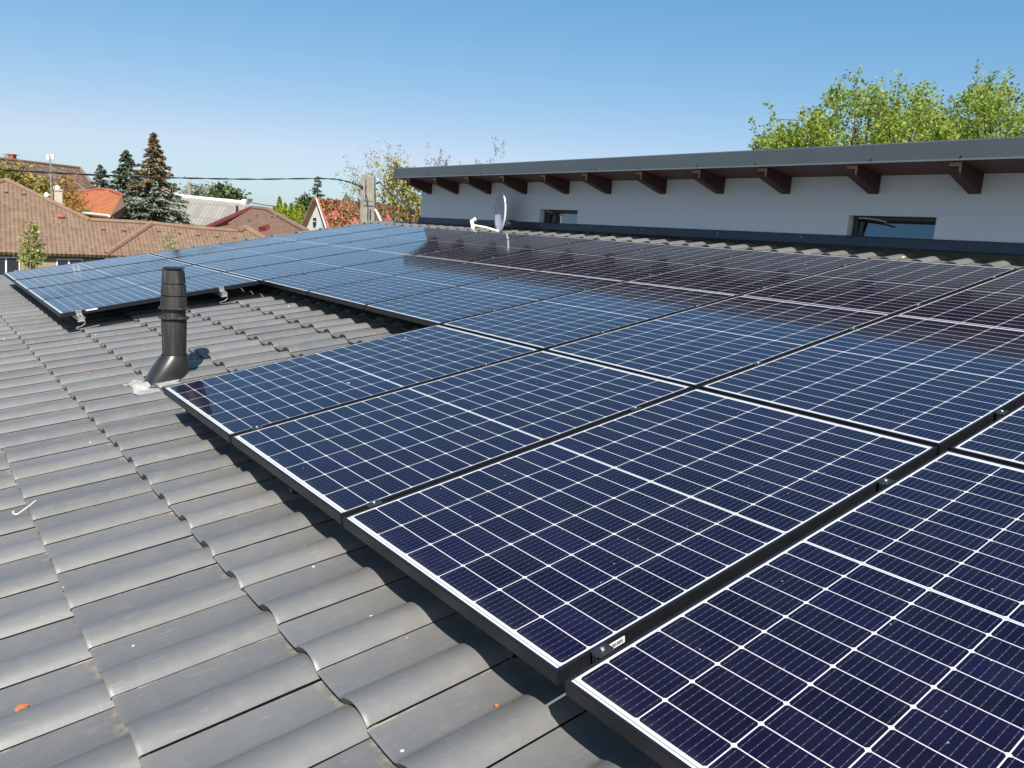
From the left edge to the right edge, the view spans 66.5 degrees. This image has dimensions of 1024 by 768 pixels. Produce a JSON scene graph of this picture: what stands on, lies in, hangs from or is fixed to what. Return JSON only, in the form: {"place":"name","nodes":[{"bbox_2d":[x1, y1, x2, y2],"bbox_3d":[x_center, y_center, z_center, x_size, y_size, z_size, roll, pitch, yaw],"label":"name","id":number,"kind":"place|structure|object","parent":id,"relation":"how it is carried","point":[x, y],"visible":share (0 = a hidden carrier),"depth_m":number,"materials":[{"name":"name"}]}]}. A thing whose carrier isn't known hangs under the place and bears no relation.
{"place":"outdoors","nodes":[
{"label":"outdoors","id":0,"kind":"place"},
{"bbox_2d":[0,153,94,191],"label":"old roofed house","id":1,"kind":"structure","parent":0,"point":[84,184],"depth_m":50.79,"materials":[{"name":"tile"}]},
{"bbox_2d":[0,177,265,274],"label":"brown roofed house","id":2,"kind":"structure","parent":0,"point":[69,236],"depth_m":22.24,"materials":[{"name":"tile"}]},
{"bbox_2d":[0,257,19,274],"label":"window","id":3,"kind":"structure","parent":2,"relation":"in","point":[7,264],"depth_m":20.69,"materials":[{"name":"grey glass"}]},
{"bbox_2d":[44,154,53,198],"bbox_3d":[-13.414,-5.724,22.672,0.349,1.822,0.087,4,11,0],"label":"aerial mast","id":4,"kind":"object","parent":2,"relation":"on","point":[48,157],"visible":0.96,"depth_m":22.64,"materials":[{"name":"metal"}]},
{"bbox_2d":[56,259,82,265],"bbox_3d":[-12.159,-3.041,21.474,0.656,0.828,0.070,-3,13,-31],"label":"window","id":5,"kind":"structure","parent":2,"relation":"in","point":[58,261],"depth_m":21.36,"materials":[{"name":"grey glass"}]},
{"bbox_2d":[206,205,308,236],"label":"red brown roofed house","id":6,"kind":"structure","parent":0,"point":[266,221],"depth_m":31.39,"materials":[{"name":"tile"}]},
{"bbox_2d":[301,197,420,229],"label":"red roofed house","id":7,"kind":"structure","parent":0,"point":[315,217],"depth_m":37.35,"materials":[{"name":"tile"}]},
{"bbox_2d":[320,197,419,226],"bbox_3d":[-6.485,-8.091,38.835,6.269,1.911,1.278,-5,14,-40],"label":"vine","id":8,"kind":"object","parent":7,"relation":"attached to","point":[329,203],"visible":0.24,"depth_m":37.57,"materials":[{"name":"red plant"}]},
{"bbox_2d":[374,209,381,220],"bbox_3d":[-3.266,-4.017,19.169,0.293,0.546,0.074,8,12,22],"label":"white pipe","id":9,"kind":"object","parent":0,"point":[378,215],"visible":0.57,"depth_m":19.13,"materials":[{"name":"white plastic"}]},
{"bbox_2d":[0,0,1023,208],"label":"sky","id":10,"kind":"structure","parent":0,"point":[255,89],"materials":[{"name":"blue"}]},
{"label":"ground","id":11,"kind":"structure","parent":0,"visible":0},
{"bbox_2d":[12,218,48,269],"bbox_3d":[-12.016,-2.191,19.602,0.837,3.860,1.005,-4,14,-38],"label":"young tree","id":12,"kind":"object","parent":11,"relation":"on","point":[33,262],"visible":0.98,"depth_m":19.20,"materials":[{"name":"green plant"}]},
{"bbox_2d":[0,155,69,204],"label":"olive tree","id":13,"kind":"object","parent":11,"relation":"on","point":[39,185],"visible":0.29,"depth_m":31.34,"materials":[{"name":"yellow plant"}]},
{"bbox_2d":[48,169,92,213],"bbox_3d":[-17.480,-5.556,30.670,2.987,5.540,1.257,14,14,41],"label":"autumn shrub","id":14,"kind":"object","parent":11,"relation":"on","point":[74,203],"visible":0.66,"depth_m":29.83,"materials":[{"name":"orange plant"}]},
{"bbox_2d":[90,164,114,189],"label":"spruce","id":15,"kind":"object","parent":11,"relation":"on","point":[100,181],"visible":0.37,"depth_m":42.80,"materials":[{"name":"green plant"}]},
{"bbox_2d":[108,150,142,216],"bbox_3d":[-19.311,-8.165,39.375,2.979,7.103,2.849,1,11,-15],"label":"dark spruce","id":16,"kind":"object","parent":11,"relation":"on","point":[125,155],"visible":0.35,"depth_m":38.75,"materials":[{"name":"green plant"}]},
{"bbox_2d":[67,187,221,227],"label":"orange roofed house","id":17,"kind":"structure","parent":11,"relation":"on","point":[107,203],"depth_m":31.07,"materials":[{"name":"tile"}]},
{"bbox_2d":[120,132,192,224],"bbox_3d":[-15.378,-6.982,33.703,4.215,7.462,3.834,-4,14,-38],"label":"blue spruce","id":18,"kind":"object","parent":11,"relation":"on","point":[147,206],"visible":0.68,"depth_m":32.86,"materials":[{"name":"green plant"}]},
{"bbox_2d":[162,229,181,249],"bbox_3d":[-8.180,-1.748,18.689,0.546,3.848,0.617,-4,14,-38],"label":"wispy sapling","id":19,"kind":"object","parent":11,"relation":"on","point":[169,246],"visible":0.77,"depth_m":18.33,"materials":[{"name":"green plant"}]},
{"bbox_2d":[179,176,210,196],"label":"pale tree","id":20,"kind":"object","parent":11,"relation":"on","point":[201,192],"visible":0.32,"depth_m":72.53,"materials":[{"name":"green plant"}]},
{"bbox_2d":[157,194,248,225],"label":"grey roofed building","id":21,"kind":"structure","parent":11,"relation":"on","point":[204,211],"depth_m":38.73,"materials":[{"name":"grey metal"}]},
{"bbox_2d":[187,182,191,194],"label":"utility pole","id":22,"kind":"object","parent":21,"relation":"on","point":[189,189],"visible":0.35,"depth_m":68.28,"materials":[{"name":"concrete"}]},
{"bbox_2d":[190,184,288,207],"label":"cable","id":23,"kind":"object","parent":22,"relation":"attached to","point":[250,202],"visible":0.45,"depth_m":59.04,"materials":[{"name":"black rubber"}]},
{"bbox_2d":[204,181,252,202],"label":"round tree","id":24,"kind":"object","parent":11,"relation":"on","point":[221,191],"visible":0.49,"depth_m":58.29,"materials":[{"name":"green plant"}]},
{"bbox_2d":[124,190,359,215],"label":"woods","id":25,"kind":"object","parent":11,"relation":"on","point":[345,197],"depth_m":105.56,"materials":[{"name":"green plant"}]},
{"bbox_2d":[275,195,284,215],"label":"thuja","id":26,"kind":"object","parent":11,"relation":"on","point":[279,208],"visible":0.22,"depth_m":41.04,"materials":[{"name":"green plant"}]},
{"bbox_2d":[283,202,289,217],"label":"thuja","id":27,"kind":"object","parent":11,"relation":"on","point":[286,212],"visible":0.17,"depth_m":41.49,"materials":[{"name":"green plant"}]},
{"bbox_2d":[288,202,293,219],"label":"thuja","id":28,"kind":"object","parent":11,"relation":"on","point":[291,209],"visible":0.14,"depth_m":41.86,"materials":[{"name":"green plant"}]},
{"bbox_2d":[292,200,302,223],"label":"thuja","id":29,"kind":"object","parent":11,"relation":"on","point":[297,217],"visible":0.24,"depth_m":41.07,"materials":[{"name":"green plant"}]},
{"bbox_2d":[300,205,304,219],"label":"thuja","id":30,"kind":"object","parent":11,"relation":"on","point":[302,209],"visible":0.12,"depth_m":41.48,"materials":[{"name":"green plant"}]},
{"bbox_2d":[293,190,316,213],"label":"leafy tree","id":31,"kind":"object","parent":11,"relation":"on","point":[303,200],"visible":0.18,"depth_m":44.76,"materials":[{"name":"green plant"}]},
{"bbox_2d":[307,176,325,208],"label":"thin spruce","id":32,"kind":"object","parent":11,"relation":"on","point":[316,190],"visible":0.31,"depth_m":44.73,"materials":[{"name":"green plant"}]},
{"bbox_2d":[359,174,378,222],"bbox_3d":[-3.885,-2.733,20.867,0.547,5.554,0.488,4,11,0],"label":"utility pole","id":33,"kind":"object","parent":11,"relation":"on","point":[368,199],"visible":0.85,"depth_m":20.39,"materials":[{"name":"concrete"}]},
{"bbox_2d":[0,169,358,185],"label":"power cable","id":34,"kind":"object","parent":33,"relation":"attached to","point":[14,170],"visible":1,"depth_m":17.42,"materials":[{"name":"black rubber"}]},
{"bbox_2d":[379,182,415,212],"bbox_3d":[-2.533,-4.065,16.703,0.030,0.863,7.754,1,11,-15],"label":"house cable","id":35,"kind":"object","parent":33,"relation":"attached to","point":[407,206],"visible":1,"depth_m":15.61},
{"bbox_2d":[334,137,429,222],"bbox_3d":[-4.117,-4.415,25.703,4.196,7.016,2.989,6,11,11],"label":"autumn tree","id":36,"kind":"object","parent":11,"relation":"on","point":[359,188],"visible":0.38,"depth_m":25.20,"materials":[{"name":"yellow plant"}]},
{"bbox_2d":[375,154,421,222],"bbox_3d":[-3.378,-3.624,23.705,2.173,6.330,2.768,3,11,-4],"label":"golden tree","id":37,"kind":"object","parent":11,"relation":"on","point":[412,197],"visible":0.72,"depth_m":22.85,"materials":[{"name":"green plant"}]},
{"bbox_2d":[427,137,505,165],"bbox_3d":[-1.904,-5.416,29.491,2.988,7.852,1.567,6,11,8],"label":"bare tree","id":38,"kind":"object","parent":11,"relation":"on","point":[445,163],"visible":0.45,"depth_m":29.19,"materials":[{"name":"brown plant"}]},
{"bbox_2d":[0,136,1023,767],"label":"house","id":39,"kind":"structure","parent":11,"relation":"on","point":[180,586],"depth_m":2.80,"materials":[{"name":"grey tile"}]},
{"bbox_2d":[14,702,28,711],"bbox_3d":[-1.220,0.806,1.946,0.028,0.010,0.031,11,13,32],"label":"dry leaf","id":40,"kind":"object","parent":39,"relation":"on","point":[22,706],"visible":0.87,"depth_m":1.95,"materials":[{"name":"orange plant"}]},
{"bbox_2d":[12,500,35,514],"bbox_3d":[-1.903,0.480,3.042,0.038,0.019,0.120,4,11,1],"label":"cable tie","id":41,"kind":"object","parent":39,"relation":"on","point":[23,509],"visible":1,"depth_m":3.02,"materials":[{"name":"white plastic"}]},
{"bbox_2d":[15,270,99,329],"bbox_3d":[-4.768,-0.927,8.028,0.173,0.164,4.195,-4,14,-38],"label":"mounting rail","id":42,"kind":"object","parent":39,"relation":"attached to","point":[79,316],"visible":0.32,"depth_m":6.42,"materials":[{"name":"metal"}]},
{"bbox_2d":[3,253,167,282],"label":"solar panel","id":43,"kind":"object","parent":42,"relation":"attached to","point":[65,268],"visible":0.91,"depth_m":9.50,"materials":[{"name":"blue glass"}]},
{"bbox_2d":[14,259,192,291],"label":"solar panel","id":44,"kind":"object","parent":42,"relation":"attached to","point":[65,278],"visible":0.84,"depth_m":8.71,"materials":[{"name":"blue glass"}]},
{"bbox_2d":[26,265,220,302],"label":"solar panel","id":45,"kind":"object","parent":42,"relation":"attached to","point":[78,288],"visible":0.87,"depth_m":7.89,"materials":[{"name":"blue glass"}]},
{"bbox_2d":[41,272,259,317],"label":"solar panel","id":46,"kind":"object","parent":42,"relation":"attached to","point":[68,306],"visible":0.91,"depth_m":7.05,"materials":[{"name":"blue glass"}]},
{"bbox_2d":[122,266,189,394],"bbox_3d":[-2.126,-0.333,4.705,0.363,0.745,0.394,-4,14,-38],"label":"vent pipe","id":47,"kind":"object","parent":39,"relation":"on","point":[170,366],"visible":0.91,"depth_m":4.71,"materials":[{"name":"black plastic"}]},
{"bbox_2d":[117,256,237,303],"bbox_3d":[-3.843,-1.205,8.698,0.173,0.164,4.195,-4,14,-38],"label":"mounting rail","id":48,"kind":"object","parent":39,"relation":"attached to","point":[221,292],"visible":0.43,"depth_m":7.09,"materials":[{"name":"metal"}]},
{"bbox_2d":[185,410,614,663],"bbox_3d":[-0.387,0.445,2.513,0.173,0.164,4.155,-4,14,-38],"label":"mounting rail","id":49,"kind":"object","parent":39,"relation":"on","point":[601,651],"visible":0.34,"depth_m":1.70,"materials":[{"name":"metal"}]},
{"bbox_2d":[163,325,539,442],"bbox_3d":[-0.811,-0.066,4.064,1.665,0.035,1.002,-17,21,-35],"label":"solar panel","id":50,"kind":"object","parent":49,"relation":"attached to","point":[226,406],"visible":0.89,"depth_m":3.94,"materials":[{"name":"blue glass"}]},
{"bbox_2d":[565,450,1023,767],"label":"solar panel","id":51,"kind":"object","parent":49,"relation":"attached to","point":[883,627],"visible":1,"depth_m":1.63,"materials":[{"name":"blue glass"}]},
{"bbox_2d":[470,192,515,231],"bbox_3d":[-0.258,-2.397,10.909,0.549,0.562,0.413,10,12,30],"label":"satellite dish","id":52,"kind":"object","parent":39,"relation":"on","point":[500,222],"visible":0.98,"depth_m":10.93,"materials":[{"name":"paint"}]},
{"bbox_2d":[544,210,577,223],"bbox_3d":[0.677,-2.233,10.467,0.115,0.190,0.769,-4,14,-38],"label":"window","id":53,"kind":"structure","parent":39,"relation":"in","point":[550,216],"depth_m":10.53,"materials":[{"name":"blue"}]},
{"bbox_2d":[267,244,857,331],"bbox_3d":[-0.376,-0.906,6.877,0.173,0.164,11.350,-4,14,-38],"label":"mounting rail","id":54,"kind":"object","parent":39,"relation":"attached to","point":[850,329],"visible":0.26,"depth_m":4.86,"materials":[{"name":"metal"}]},
{"bbox_2d":[226,250,413,283],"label":"solar panel","id":55,"kind":"object","parent":54,"relation":"attached to","point":[260,274],"visible":0.74,"depth_m":8.10,"materials":[{"name":"blue glass"}]},
{"bbox_2d":[700,315,1023,453],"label":"solar panel","id":56,"kind":"object","parent":54,"relation":"attached to","point":[942,385],"visible":0.81,"depth_m":3.29,"materials":[{"name":"blue glass"}]},
{"bbox_2d":[203,253,1008,427],"bbox_3d":[-1.018,-0.714,6.413,0.173,0.164,11.350,-4,14,-38],"label":"mounting rail","id":57,"kind":"object","parent":39,"relation":"attached to","point":[1000,413],"visible":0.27,"depth_m":3.59,"materials":[{"name":"metal"}]},
{"bbox_2d":[149,237,296,258],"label":"solar panel","id":58,"kind":"object","parent":57,"relation":"attached to","point":[170,254],"visible":0.66,"depth_m":10.48,"materials":[{"name":"blue glass"}]},
{"bbox_2d":[171,241,328,264],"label":"solar panel","id":59,"kind":"object","parent":57,"relation":"on","point":[239,253],"visible":0.64,"depth_m":9.69,"materials":[{"name":"blue glass"}]},
{"bbox_2d":[196,245,367,272],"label":"solar panel","id":60,"kind":"object","parent":57,"relation":"on","point":[225,266],"visible":0.66,"depth_m":8.90,"materials":[{"name":"blue glass"}]},
{"bbox_2d":[262,255,467,294],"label":"solar panel","id":61,"kind":"object","parent":57,"relation":"attached to","point":[303,284],"visible":0.87,"depth_m":7.29,"materials":[{"name":"blue glass"}]},
{"bbox_2d":[307,262,537,309],"bbox_3d":[-0.740,-0.854,6.595,1.665,0.035,1.002,-17,21,-35],"label":"solar panel","id":62,"kind":"object","parent":57,"relation":"attached to","point":[360,295],"visible":0.86,"depth_m":6.50,"materials":[{"name":"blue glass"}]},
{"bbox_2d":[365,271,623,325],"bbox_3d":[-0.114,-0.659,5.809,1.665,0.035,1.002,-17,21,-35],"label":"solar panel","id":63,"kind":"object","parent":57,"relation":"attached to","point":[439,307],"visible":0.78,"depth_m":5.71,"materials":[{"name":"blue glass"}]},
{"bbox_2d":[441,281,736,350],"bbox_3d":[0.513,-0.465,5.024,1.665,0.035,1.002,-17,21,-35],"label":"solar panel","id":64,"kind":"object","parent":57,"relation":"on","point":[553,322],"visible":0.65,"depth_m":4.93,"materials":[{"name":"blue glass"}]},
{"bbox_2d":[546,296,891,388],"bbox_3d":[1.141,-0.269,4.239,1.665,0.037,1.002,-17,21,-35],"label":"solar panel","id":65,"kind":"object","parent":57,"relation":"on","point":[697,347],"visible":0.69,"depth_m":4.13,"materials":[{"name":"blue glass"}]},
{"bbox_2d":[950,403,1023,468],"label":"solar panel","id":66,"kind":"object","parent":57,"relation":"attached to","point":[1000,440],"visible":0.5,"depth_m":2.59,"materials":[{"name":"blue glass"}]},
{"bbox_2d":[316,237,921,307],"bbox_3d":[-0.150,-1.168,7.667,0.173,0.164,10.317,-4,14,-38],"label":"mounting rail","id":67,"kind":"object","parent":39,"relation":"attached to","point":[916,305],"visible":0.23,"depth_m":5.26,"materials":[{"name":"metal"}]},
{"bbox_2d":[481,363,893,490],"bbox_3d":[0.545,0.164,3.189,0.173,0.164,4.155,-4,14,-38],"label":"mounting rail","id":68,"kind":"object","parent":39,"relation":"attached to","point":[884,482],"visible":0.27,"depth_m":2.36,"materials":[{"name":"metal"}]},
{"bbox_2d":[231,350,692,523],"bbox_3d":[-0.182,0.129,3.281,1.665,0.035,1.002,-17,21,-35],"label":"solar panel","id":69,"kind":"object","parent":68,"relation":"attached to","point":[338,464],"visible":0.86,"depth_m":3.13,"materials":[{"name":"blue glass"}]},
{"bbox_2d":[343,388,936,685],"bbox_3d":[0.443,0.326,2.494,1.665,0.035,1.004,-17,21,-35],"label":"solar panel","id":70,"kind":"object","parent":68,"relation":"attached to","point":[556,561],"visible":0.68,"depth_m":2.29,"materials":[{"name":"blue glass"}]},
{"bbox_2d":[380,228,997,279],"bbox_3d":[0.637,-1.404,8.237,0.173,0.164,10.317,-4,14,-38],"label":"mounting rail","id":71,"kind":"object","parent":39,"relation":"attached to","point":[993,277],"visible":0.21,"depth_m":6.21,"materials":[{"name":"metal"}]},
{"bbox_2d":[273,224,399,240],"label":"solar panel","id":72,"kind":"object","parent":71,"relation":"attached to","point":[331,232],"visible":0.7,"depth_m":11.44,"materials":[{"name":"blue glass"}]},
{"bbox_2d":[299,226,440,244],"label":"solar panel","id":73,"kind":"object","parent":71,"relation":"attached to","point":[358,236],"visible":0.65,"depth_m":10.65,"materials":[{"name":"blue glass"}]},
{"bbox_2d":[332,228,483,249],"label":"solar panel","id":74,"kind":"object","parent":71,"relation":"attached to","point":[381,242],"visible":0.64,"depth_m":9.86,"materials":[{"name":"blue glass"}]},
{"bbox_2d":[369,232,532,254],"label":"solar panel","id":75,"kind":"object","parent":71,"relation":"attached to","point":[440,244],"visible":0.69,"depth_m":9.06,"materials":[{"name":"blue glass"}]},
{"bbox_2d":[416,235,595,261],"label":"solar panel","id":76,"kind":"object","parent":71,"relation":"attached to","point":[479,252],"visible":0.7,"depth_m":8.27,"materials":[{"name":"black glass"}]},
{"bbox_2d":[475,239,667,270],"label":"solar panel","id":77,"kind":"object","parent":71,"relation":"attached to","point":[548,258],"visible":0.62,"depth_m":7.49,"materials":[{"name":"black glass"}]},
{"bbox_2d":[540,245,756,281],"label":"solar panel","id":78,"kind":"object","parent":71,"relation":"attached to","point":[630,266],"visible":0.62,"depth_m":6.70,"materials":[{"name":"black glass"}]},
{"bbox_2d":[629,251,870,295],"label":"solar panel","id":79,"kind":"object","parent":71,"relation":"attached to","point":[739,275],"visible":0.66,"depth_m":5.90,"materials":[{"name":"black glass"}]},
{"bbox_2d":[740,258,1016,315],"bbox_3d":[2.447,-0.662,5.185,1.665,0.035,1.002,-17,21,-35],"label":"solar panel","id":80,"kind":"object","parent":71,"relation":"attached to","point":[891,287],"visible":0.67,"depth_m":5.10,"materials":[{"name":"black glass"}]},
{"bbox_2d":[896,269,1023,329],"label":"solar panel","id":81,"kind":"object","parent":71,"relation":"attached to","point":[997,302],"visible":0.75,"depth_m":4.38,"materials":[{"name":"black glass"}]},
{"bbox_2d":[851,216,936,238],"bbox_3d":[3.435,-1.396,7.021,0.126,0.211,0.789,-4,14,-38],"label":"window","id":82,"kind":"structure","parent":39,"relation":"in","point":[871,226],"depth_m":7.04,"materials":[{"name":"blue"}]},
{"bbox_2d":[748,63,975,149],"bbox_3d":[7.041,-2.574,16.685,6.621,8.345,4.052,4,11,-1],"label":"lime tree","id":83,"kind":"object","parent":11,"relation":"on","point":[887,128],"visible":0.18,"depth_m":15.74,"materials":[{"name":"green plant"}]},
{"bbox_2d":[930,59,1023,140],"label":"lime tree","id":84,"kind":"object","parent":11,"relation":"on","point":[987,110],"visible":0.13,"depth_m":15.88,"materials":[{"name":"green plant"}]}
]}

